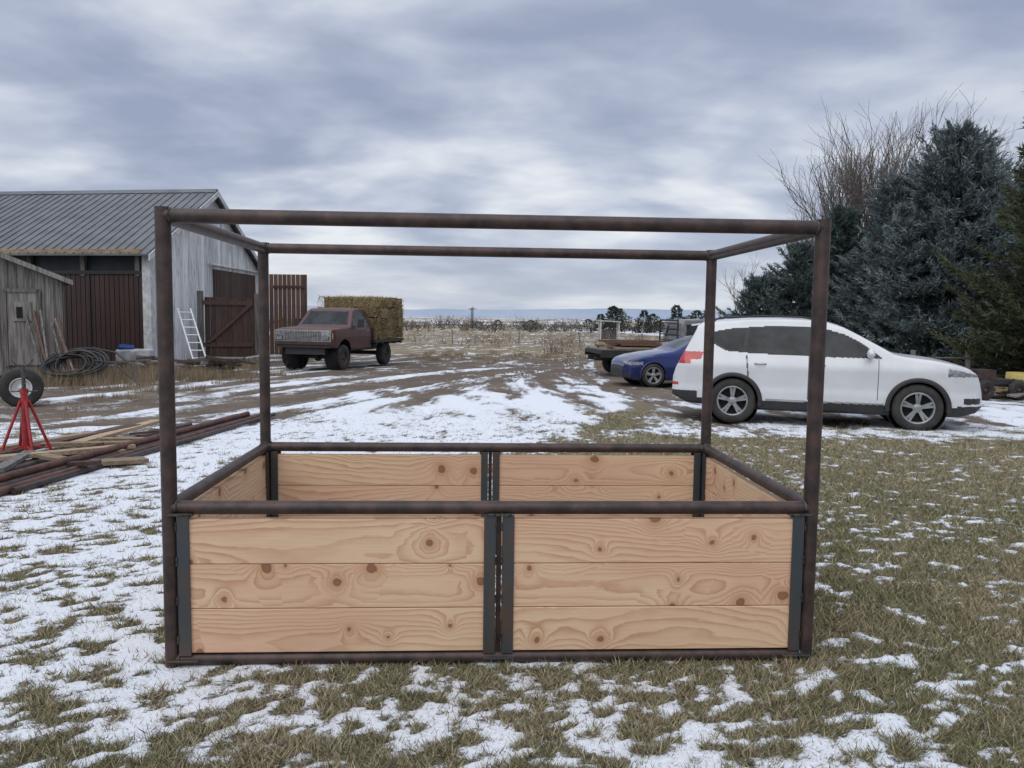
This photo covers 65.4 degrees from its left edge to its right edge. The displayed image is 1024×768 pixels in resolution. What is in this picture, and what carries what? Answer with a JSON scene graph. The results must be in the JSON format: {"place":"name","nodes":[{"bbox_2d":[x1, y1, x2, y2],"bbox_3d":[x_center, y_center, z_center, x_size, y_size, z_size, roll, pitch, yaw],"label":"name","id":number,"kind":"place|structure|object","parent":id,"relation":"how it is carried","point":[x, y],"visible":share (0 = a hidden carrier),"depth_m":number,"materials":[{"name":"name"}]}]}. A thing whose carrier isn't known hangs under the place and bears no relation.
{"place":"outdoors","nodes":[
{"label":"outdoors","id":0,"kind":"place"},
{"bbox_2d":[269,305,745,319],"bbox_3d":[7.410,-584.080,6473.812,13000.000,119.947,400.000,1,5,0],"label":"mountains","id":1,"kind":"structure","parent":0,"point":[574,313],"depth_m":6395.55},
{"bbox_2d":[0,315,1023,767],"bbox_3d":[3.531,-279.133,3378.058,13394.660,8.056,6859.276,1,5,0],"label":"ground","id":2,"kind":"structure","parent":0,"point":[470,385],"depth_m":5.33,"materials":[{"name":"white snow"}]},
{"bbox_2d":[0,367,43,406],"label":"spare wheel","id":3,"kind":"object","parent":2,"relation":"on","point":[10,380],"visible":0.77,"depth_m":13.70,"materials":[{"name":"rubber"}]},
{"bbox_2d":[0,358,52,461],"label":"red pipe jack stand","id":4,"kind":"object","parent":2,"relation":"on","point":[25,436],"visible":0.76,"depth_m":8.02,"materials":[{"name":"metal"}]},
{"bbox_2d":[0,252,72,373],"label":"old wooden shed","id":5,"kind":"structure","parent":2,"relation":"on","point":[27,288],"depth_m":18.94,"materials":[{"name":"grey wood"}]},
{"bbox_2d":[2,288,42,365],"bbox_3d":[-11.622,-1.341,18.938,0.800,1.845,0.085,-1,5,-17],"label":"door","id":6,"kind":"structure","parent":5,"relation":"in","point":[20,301],"depth_m":18.93,"materials":[{"name":"grey wood"}]},
{"bbox_2d":[24,310,73,377],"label":"leaning poles","id":7,"kind":"object","parent":2,"relation":"on","point":[68,364],"visible":0.58,"depth_m":18.72,"materials":[{"name":"brown wood"}]},
{"bbox_2d":[0,420,158,472],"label":"old boards","id":8,"kind":"object","parent":2,"relation":"on","point":[15,457],"visible":0.89,"depth_m":8.49,"materials":[{"name":"brown wood"}]},
{"bbox_2d":[39,347,139,384],"bbox_3d":[-9.616,-0.428,18.306,2.678,0.852,1.364,1,5,0],"label":"black hose coil","id":9,"kind":"object","parent":2,"relation":"on","point":[54,360],"visible":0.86,"depth_m":18.36,"materials":[{"name":"plastic"}]},
{"bbox_2d":[37,430,158,466],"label":"lumber scraps","id":10,"kind":"object","parent":2,"relation":"on","point":[49,456],"visible":0.46,"depth_m":7.64,"materials":[{"name":"brown wood"}]},
{"bbox_2d":[91,456,148,465],"bbox_3d":[-3.830,0.751,7.744,0.521,0.066,0.190,-4,7,-43],"label":"loose board","id":11,"kind":"object","parent":2,"relation":"on","point":[122,461],"visible":0.71,"depth_m":7.73,"materials":[{"name":"beige wood"}]},
{"bbox_2d":[0,189,257,367],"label":"barn","id":12,"kind":"structure","parent":2,"relation":"on","point":[97,247],"depth_m":25.60,"materials":[{"name":"grey metal"}]},
{"bbox_2d":[209,263,257,356],"bbox_3d":[-10.725,-2.675,31.046,0.110,3.693,5.100,1,5,0],"label":"side door","id":13,"kind":"structure","parent":12,"relation":"in","point":[226,283],"depth_m":30.82,"materials":[{"name":"brown wood"}]},
{"bbox_2d":[115,344,153,365],"bbox_3d":[-10.691,-0.786,22.625,0.900,0.694,0.600,0,5,-11],"label":"stock tank","id":14,"kind":"object","parent":2,"relation":"on","point":[127,352],"visible":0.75,"depth_m":22.34,"materials":[{"name":"white metal"}]},
{"bbox_2d":[0,411,275,495],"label":"steel pipe pile","id":15,"kind":"object","parent":2,"relation":"on","point":[29,474],"visible":0.74,"depth_m":7.79,"materials":[{"name":"brown metal"}]},
{"bbox_2d":[70,355,258,373],"bbox_3d":[-9.843,-0.487,21.656,5.741,0.660,2.119,1,5,0],"label":"scrap pile","id":16,"kind":"object","parent":2,"relation":"on","point":[221,362],"depth_m":21.52,"materials":[{"name":"brown metal"}]},
{"bbox_2d":[177,308,205,365],"bbox_3d":[-9.703,-1.378,24.280,0.381,1.858,1.496,-4,7,-45],"label":"ladder","id":17,"kind":"object","parent":2,"relation":"on","point":[197,334],"visible":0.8,"depth_m":24.33,"materials":[{"name":"metal"}]},
{"bbox_2d":[197,291,258,364],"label":"wooden gate","id":18,"kind":"structure","parent":2,"relation":"on","point":[219,311],"depth_m":26.82,"materials":[{"name":"brown wood"}]},
{"bbox_2d":[269,274,306,353],"bbox_3d":[-9.838,-2.957,35.079,1.630,3.700,0.135,1,5,0],"label":"tall board fence","id":19,"kind":"object","parent":2,"relation":"on","point":[296,291],"visible":0.67,"depth_m":34.99,"materials":[{"name":"brown wood"}]},
{"bbox_2d":[274,294,404,369],"bbox_3d":[-5.588,-1.832,26.497,2.441,2.493,5.588,2,5,14],"label":"old farm truck","id":20,"kind":"object","parent":2,"relation":"on","point":[335,332],"visible":1,"depth_m":25.32,"materials":[{"name":"red paint"}]},
{"bbox_2d":[269,314,666,332],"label":"distant treeline","id":21,"kind":"object","parent":2,"relation":"on","point":[453,324],"visible":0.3,"depth_m":193.31,"materials":[{"name":"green plant"}]},
{"bbox_2d":[154,206,831,667],"bbox_3d":[-0.097,0.178,3.952,2.666,1.833,1.566,0,5,-3],"label":"pipe frame hay feeder","id":22,"kind":"object","parent":2,"relation":"on","point":[272,554],"visible":1,"depth_m":3.25,"materials":[{"name":"wood"}]},
{"bbox_2d":[6,348,1006,419],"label":"dry weeds","id":23,"kind":"object","parent":2,"relation":"on","point":[112,376],"visible":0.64,"depth_m":19.55,"materials":[{"name":"beige plant"}]},
{"bbox_2d":[403,329,658,354],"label":"field brush","id":24,"kind":"object","parent":2,"relation":"on","point":[544,340],"visible":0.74,"depth_m":57.06,"materials":[{"name":"beige plant"}]},
{"bbox_2d":[452,330,642,345],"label":"field fence posts","id":25,"kind":"object","parent":2,"relation":"on","point":[519,337],"visible":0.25,"depth_m":57.67,"materials":[{"name":"brown wood"}]},
{"bbox_2d":[467,304,716,333],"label":"distant evergreens","id":26,"kind":"object","parent":2,"relation":"on","point":[647,326],"visible":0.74,"depth_m":150.14,"materials":[{"name":"green plant"}]},
{"bbox_2d":[585,319,704,372],"bbox_3d":[5.404,-1.247,26.867,5.620,1.899,2.130,0,5,-9],"label":"flatbed pickup","id":27,"kind":"object","parent":2,"relation":"on","point":[673,330],"visible":0.19,"depth_m":26.11,"materials":[{"name":"grey paint"}]},
{"bbox_2d":[597,320,620,339],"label":"loafing shed","id":28,"kind":"structure","parent":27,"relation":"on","point":[614,332],"depth_m":88.61,"materials":[{"name":"white metal"}]},
{"bbox_2d":[611,335,692,386],"bbox_3d":[5.138,-0.679,22.753,4.480,1.456,2.080,0,5,-10],"label":"blue sedan","id":29,"kind":"object","parent":2,"relation":"on","point":[655,367],"visible":0.33,"depth_m":21.73,"materials":[{"name":"paint"}]},
{"bbox_2d":[717,251,764,312],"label":"bare tree","id":30,"kind":"object","parent":2,"relation":"on","point":[733,294],"visible":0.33,"depth_m":49.08,"materials":[{"name":"plant"}]},
{"bbox_2d":[715,272,789,318],"bbox_3d":[11.558,-2.975,36.879,5.215,4.618,4.802,1,5,0],"label":"blue spruce tree","id":31,"kind":"object","parent":2,"relation":"on","point":[759,285],"visible":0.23,"depth_m":36.48,"materials":[{"name":"green plant"}]},
{"bbox_2d":[778,176,824,273],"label":"bare tree","id":32,"kind":"object","parent":2,"relation":"on","point":[803,216],"visible":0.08,"depth_m":42.78,"materials":[{"name":"plant"}]},
{"bbox_2d":[752,239,858,326],"bbox_3d":[12.795,-3.351,35.762,6.250,6.513,5.484,1,5,9],"label":"blue spruce tree","id":33,"kind":"object","parent":2,"relation":"on","point":[798,258],"visible":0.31,"depth_m":35.13,"materials":[{"name":"green plant"}]},
{"bbox_2d":[672,315,981,430],"bbox_3d":[5.001,-0.233,13.046,4.535,1.771,2.250,2,5,17],"label":"white suv","id":34,"kind":"object","parent":2,"relation":"on","point":[761,362],"visible":0.89,"depth_m":12.28,"materials":[{"name":"paint"}]},
{"bbox_2d":[788,203,887,346],"bbox_3d":[14.527,-4.383,35.069,5.687,7.271,5.912,1,5,0],"label":"blue spruce tree","id":35,"kind":"object","parent":2,"relation":"on","point":[846,219],"visible":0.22,"depth_m":34.51,"materials":[{"name":"green plant"}]},
{"bbox_2d":[761,95,928,240],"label":"bare tree","id":36,"kind":"object","parent":2,"relation":"on","point":[855,197],"visible":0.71,"depth_m":40.62,"materials":[{"name":"plant"}]},
{"bbox_2d":[827,167,970,365],"bbox_3d":[15.773,-4.496,32.578,7.161,8.672,6.841,-3,6,-36],"label":"blue spruce tree","id":37,"kind":"object","parent":2,"relation":"on","point":[894,191],"visible":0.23,"depth_m":32.26,"materials":[{"name":"green plant"}]},
{"bbox_2d":[823,82,984,234],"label":"bare tree","id":38,"kind":"object","parent":2,"relation":"on","point":[905,152],"visible":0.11,"depth_m":41.19,"materials":[{"name":"plant"}]},
{"bbox_2d":[836,116,1023,368],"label":"blue spruce tree","id":39,"kind":"object","parent":2,"relation":"on","point":[979,202],"visible":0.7,"depth_m":29.70,"materials":[{"name":"green plant"}]},
{"bbox_2d":[869,114,1023,216],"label":"bare tree","id":40,"kind":"object","parent":2,"relation":"on","point":[1001,147],"visible":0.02,"depth_m":41.68,"materials":[{"name":"plant"}]},
{"bbox_2d":[886,151,1023,368],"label":"blue spruce tree","id":41,"kind":"object","parent":2,"relation":"on","point":[970,252],"visible":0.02,"depth_m":30.73,"materials":[{"name":"green plant"}]},
{"bbox_2d":[910,350,1021,376],"bbox_3d":[18.108,-0.375,23.518,13.860,1.182,0.141,0,5,-8],"label":"rail fence","id":42,"kind":"object","parent":2,"relation":"on","point":[967,357],"visible":0.17,"depth_m":22.69,"materials":[{"name":"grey wood"}]},
{"bbox_2d":[925,117,1023,377],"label":"spruce tree","id":43,"kind":"object","parent":2,"relation":"on","point":[998,333],"visible":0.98,"depth_m":22.25,"materials":[{"name":"green plant"}]},
{"bbox_2d":[970,369,1023,400],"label":"farm implement","id":44,"kind":"object","parent":2,"relation":"on","point":[988,380],"visible":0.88,"depth_m":18.36,"materials":[{"name":"black metal"}]},
{"bbox_2d":[991,384,1023,398],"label":"farm scrap","id":45,"kind":"object","parent":2,"relation":"on","point":[999,388],"visible":0.24,"depth_m":18.88,"materials":[{"name":"brown wood"}]},
{"bbox_2d":[1004,372,1023,394],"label":"yellow barrel","id":46,"kind":"object","parent":2,"relation":"on","point":[1015,375],"visible":0.4,"depth_m":19.19,"materials":[{"name":"plastic"}]},
{"bbox_2d":[1010,162,1023,190],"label":"blue spruce tree","id":47,"kind":"object","parent":2,"relation":"on","point":[1019,175],"visible":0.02,"depth_m":32.04,"materials":[{"name":"green plant"}]},
{"bbox_2d":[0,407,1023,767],"bbox_3d":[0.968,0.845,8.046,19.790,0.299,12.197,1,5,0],"label":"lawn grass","id":48,"kind":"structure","parent":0,"point":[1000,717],"depth_m":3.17,"materials":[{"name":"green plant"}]},
{"bbox_2d":[0,0,1023,309],"label":"sky","id":49,"kind":"structure","parent":0,"point":[617,108],"materials":[{"name":"grey"}]}
]}

